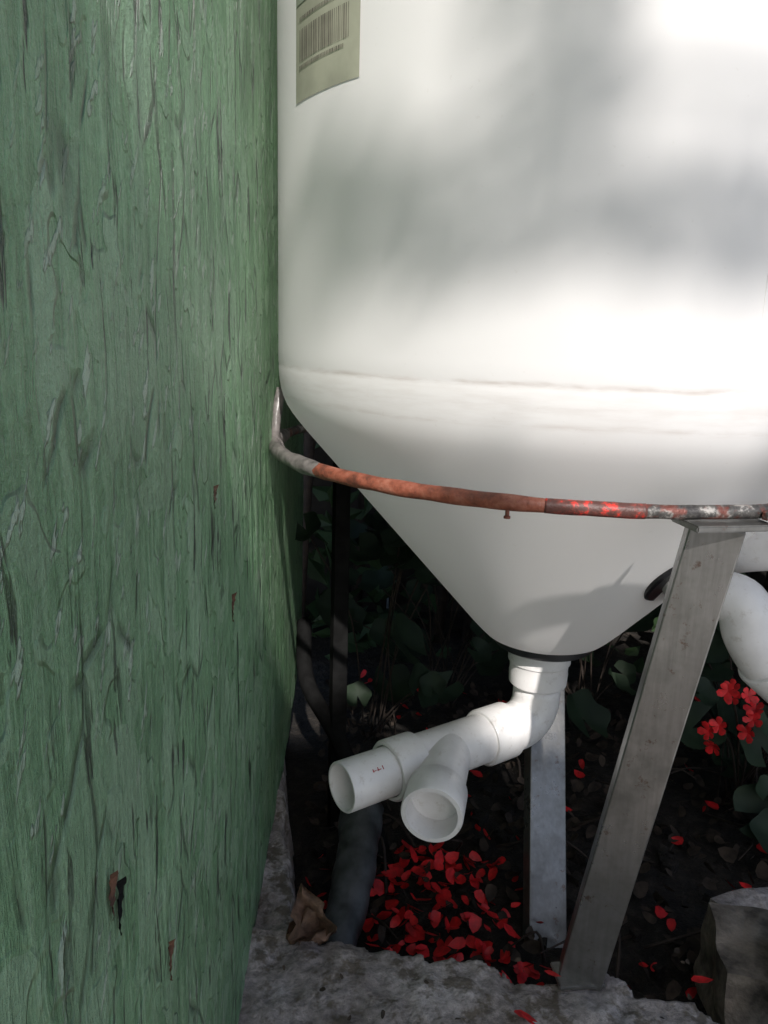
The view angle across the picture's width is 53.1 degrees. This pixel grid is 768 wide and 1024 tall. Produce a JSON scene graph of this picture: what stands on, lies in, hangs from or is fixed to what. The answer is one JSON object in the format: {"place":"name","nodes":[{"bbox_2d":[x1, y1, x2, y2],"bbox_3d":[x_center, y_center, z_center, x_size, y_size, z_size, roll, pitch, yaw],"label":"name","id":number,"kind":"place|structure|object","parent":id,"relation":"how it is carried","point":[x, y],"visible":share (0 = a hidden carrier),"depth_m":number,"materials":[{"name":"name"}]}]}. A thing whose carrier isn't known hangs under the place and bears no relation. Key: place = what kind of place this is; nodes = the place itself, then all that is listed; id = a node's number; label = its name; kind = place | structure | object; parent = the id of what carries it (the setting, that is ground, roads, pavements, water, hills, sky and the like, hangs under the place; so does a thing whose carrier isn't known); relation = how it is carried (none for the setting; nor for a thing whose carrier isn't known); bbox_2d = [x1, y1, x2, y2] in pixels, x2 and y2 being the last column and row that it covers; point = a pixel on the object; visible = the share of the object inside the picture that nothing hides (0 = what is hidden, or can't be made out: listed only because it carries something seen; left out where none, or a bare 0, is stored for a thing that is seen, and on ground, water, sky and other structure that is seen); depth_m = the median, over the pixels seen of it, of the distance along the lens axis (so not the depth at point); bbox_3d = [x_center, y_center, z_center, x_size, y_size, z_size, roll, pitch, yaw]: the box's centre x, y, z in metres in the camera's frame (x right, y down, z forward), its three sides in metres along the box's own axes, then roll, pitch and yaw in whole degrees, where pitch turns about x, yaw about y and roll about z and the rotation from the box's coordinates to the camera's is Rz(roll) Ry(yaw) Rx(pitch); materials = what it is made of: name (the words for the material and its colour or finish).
{"place":"outdoors","nodes":[
{"label":"outdoors","id":0,"kind":"place"},
{"bbox_2d":[285,565,767,1015],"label":"ground","id":1,"kind":"structure","parent":0,"point":[306,766],"depth_m":1.05,"materials":[{"name":"soil"}]},
{"bbox_2d":[296,618,394,870],"bbox_3d":[-0.071,0.311,1.046,0.056,0.252,0.298,-6,15,-28],"label":"black hose","id":2,"kind":"object","parent":1,"relation":"on","point":[319,707],"visible":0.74,"depth_m":1.04,"materials":[{"name":"rubber"}]},
{"bbox_2d":[295,511,445,740],"bbox_3d":[-0.025,0.184,1.229,0.252,0.384,0.211,2,13,0],"label":"geranium plant","id":3,"kind":"object","parent":1,"relation":"on","point":[401,629],"visible":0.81,"depth_m":1.20,"materials":[{"name":"green plant"}]},
{"bbox_2d":[348,510,508,707],"bbox_3d":[0.133,0.103,1.336,0.406,0.503,0.340,13,17,39],"label":"geranium plant","id":4,"kind":"object","parent":1,"relation":"on","point":[382,577],"visible":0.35,"depth_m":1.37,"materials":[{"name":"green plant"}]},
{"bbox_2d":[238,759,718,1023],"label":"concrete slab","id":5,"kind":"structure","parent":1,"relation":"on","point":[369,987],"depth_m":0.65,"materials":[{"name":"grey concrete"}]},
{"bbox_2d":[0,0,302,1023],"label":"panel","id":6,"kind":"object","parent":5,"relation":"on","point":[146,692],"visible":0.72,"depth_m":0.30,"materials":[{"name":"green wood"}]},
{"bbox_2d":[108,870,118,919],"bbox_3d":[-0.093,0.134,0.267,0.004,0.022,0.006,2,13,0],"label":"torn chip","id":7,"kind":"object","parent":6,"relation":"attached to","point":[113,882],"visible":1,"depth_m":0.27,"materials":[{"name":"brown wood"}]},
{"bbox_2d":[116,876,126,934],"bbox_3d":[-0.094,0.141,0.277,0.004,0.024,0.004,2,13,0],"label":"torn chip","id":8,"kind":"object","parent":6,"relation":"attached to","point":[121,883],"visible":1,"depth_m":0.28,"materials":[{"name":"paint"}]},
{"bbox_2d":[168,939,174,980],"bbox_3d":[-0.099,0.209,0.358,0.004,0.024,0.003,2,13,0],"label":"torn chip","id":9,"kind":"object","parent":6,"relation":"attached to","point":[171,947],"visible":1,"depth_m":0.36,"materials":[{"name":"brown wood"}]},
{"bbox_2d":[213,484,218,504],"bbox_3d":[-0.099,-0.008,0.452,0.004,0.018,0.009,2,13,0],"label":"torn chip","id":10,"kind":"object","parent":6,"relation":"attached to","point":[215,491],"visible":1,"depth_m":0.45,"materials":[{"name":"brown wood"}]},
{"bbox_2d":[232,592,236,621],"bbox_3d":[-0.103,0.066,0.530,0.004,0.022,0.004,2,13,0],"label":"torn chip","id":11,"kind":"object","parent":6,"relation":"attached to","point":[233,597],"visible":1,"depth_m":0.53,"materials":[{"name":"brown wood"}]},
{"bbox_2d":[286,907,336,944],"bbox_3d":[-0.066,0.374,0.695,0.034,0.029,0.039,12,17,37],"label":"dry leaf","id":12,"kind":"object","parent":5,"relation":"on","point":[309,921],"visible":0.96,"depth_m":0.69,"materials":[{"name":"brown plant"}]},
{"bbox_2d":[288,883,336,944],"bbox_3d":[-0.063,0.375,0.698,0.043,0.055,0.055,2,13,0],"label":"dry leaf","id":13,"kind":"object","parent":5,"relation":"on","point":[305,898],"visible":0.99,"depth_m":0.69,"materials":[{"name":"brown plant"}]},
{"bbox_2d":[321,802,383,945],"bbox_3d":[-0.035,0.394,0.815,0.052,0.097,0.212,3,13,4],"label":"crushed plastic pipe","id":14,"kind":"object","parent":5,"relation":"on","point":[355,865],"visible":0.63,"depth_m":0.81,"materials":[{"name":"grey plastic"}]},
{"bbox_2d":[282,947,691,1020],"bbox_3d":[0.091,0.403,0.623,0.356,0.005,0.139,2,13,0],"label":"slab debris","id":15,"kind":"object","parent":5,"relation":"on","point":[676,950],"visible":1,"depth_m":0.65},
{"bbox_2d":[312,785,717,979],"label":"rubble stones","id":16,"kind":"object","parent":1,"relation":"on","point":[481,817],"visible":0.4,"depth_m":0.97,"materials":[{"name":"stone"}]},
{"bbox_2d":[269,387,767,991],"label":"steel tank stand","id":17,"kind":"object","parent":1,"relation":"on","point":[701,573],"visible":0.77,"depth_m":0.60,"materials":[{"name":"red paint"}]},
{"bbox_2d":[277,0,767,654],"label":"conical water tank","id":18,"kind":"object","parent":17,"relation":"on","point":[523,246],"visible":0.94,"depth_m":0.51,"materials":[{"name":"white plastic"}]},
{"bbox_2d":[296,0,360,103],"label":"barcode label","id":19,"kind":"object","parent":18,"relation":"attached to","point":[327,43],"visible":1,"depth_m":0.56,"materials":[{"name":"paper"}]},
{"bbox_2d":[329,640,591,842],"bbox_3d":[0.103,0.215,0.793,0.316,0.134,0.128,-10,18,-40],"label":"pvc drain pipe","id":20,"kind":"object","parent":18,"relation":"attached to","point":[422,776],"visible":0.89,"depth_m":0.76,"materials":[{"name":"white plastic"}]},
{"bbox_2d":[644,532,767,702],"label":"pvc side outlet","id":21,"kind":"object","parent":18,"relation":"attached to","point":[743,620],"visible":0.52,"depth_m":0.66,"materials":[{"name":"white plastic"}]},
{"bbox_2d":[297,679,767,999],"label":"leaf litter","id":22,"kind":"object","parent":1,"relation":"on","point":[531,945],"visible":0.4,"depth_m":1.00,"materials":[{"name":"brown plant"}]},
{"bbox_2d":[303,433,766,611],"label":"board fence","id":23,"kind":"object","parent":1,"relation":"on","point":[322,456],"visible":0.02,"depth_m":1.82,"materials":[{"name":"brown wood"}]},
{"bbox_2d":[302,432,767,672],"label":"hedge","id":24,"kind":"object","parent":1,"relation":"on","point":[314,567],"visible":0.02,"depth_m":1.62,"materials":[{"name":"green plant"}]},
{"bbox_2d":[305,669,766,1023],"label":"fallen petals","id":25,"kind":"object","parent":1,"relation":"on","point":[522,970],"visible":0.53,"depth_m":0.86,"materials":[{"name":"red plant"}]},
{"bbox_2d":[367,752,755,977],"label":"twigs","id":26,"kind":"object","parent":1,"relation":"on","point":[645,947],"visible":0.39,"depth_m":0.93,"materials":[{"name":"brown wood"}]},
{"bbox_2d":[467,605,699,737],"bbox_3d":[0.344,0.196,1.286,0.399,0.357,0.323,-3,14,-17],"label":"geranium plant","id":27,"kind":"object","parent":1,"relation":"on","point":[582,704],"visible":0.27,"depth_m":1.27,"materials":[{"name":"green plant"}]},
{"bbox_2d":[661,604,767,814],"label":"geranium plant","id":28,"kind":"object","parent":1,"relation":"on","point":[738,726],"visible":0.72,"depth_m":1.00,"materials":[{"name":"green plant"}]},
{"bbox_2d":[693,902,767,1023],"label":"rock","id":29,"kind":"object","parent":1,"relation":"on","point":[731,960],"visible":0.99,"depth_m":0.70,"materials":[{"name":"grey stone"}]},
{"bbox_2d":[709,887,767,909],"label":"concrete rubble","id":30,"kind":"object","parent":1,"relation":"on","point":[755,897],"visible":0.19,"depth_m":0.79,"materials":[{"name":"grey concrete"}]},
{"bbox_2d":[733,775,767,853],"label":"geranium plant","id":31,"kind":"object","parent":1,"relation":"on","point":[750,798],"visible":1,"depth_m":0.96,"materials":[{"name":"green plant"}]}
]}

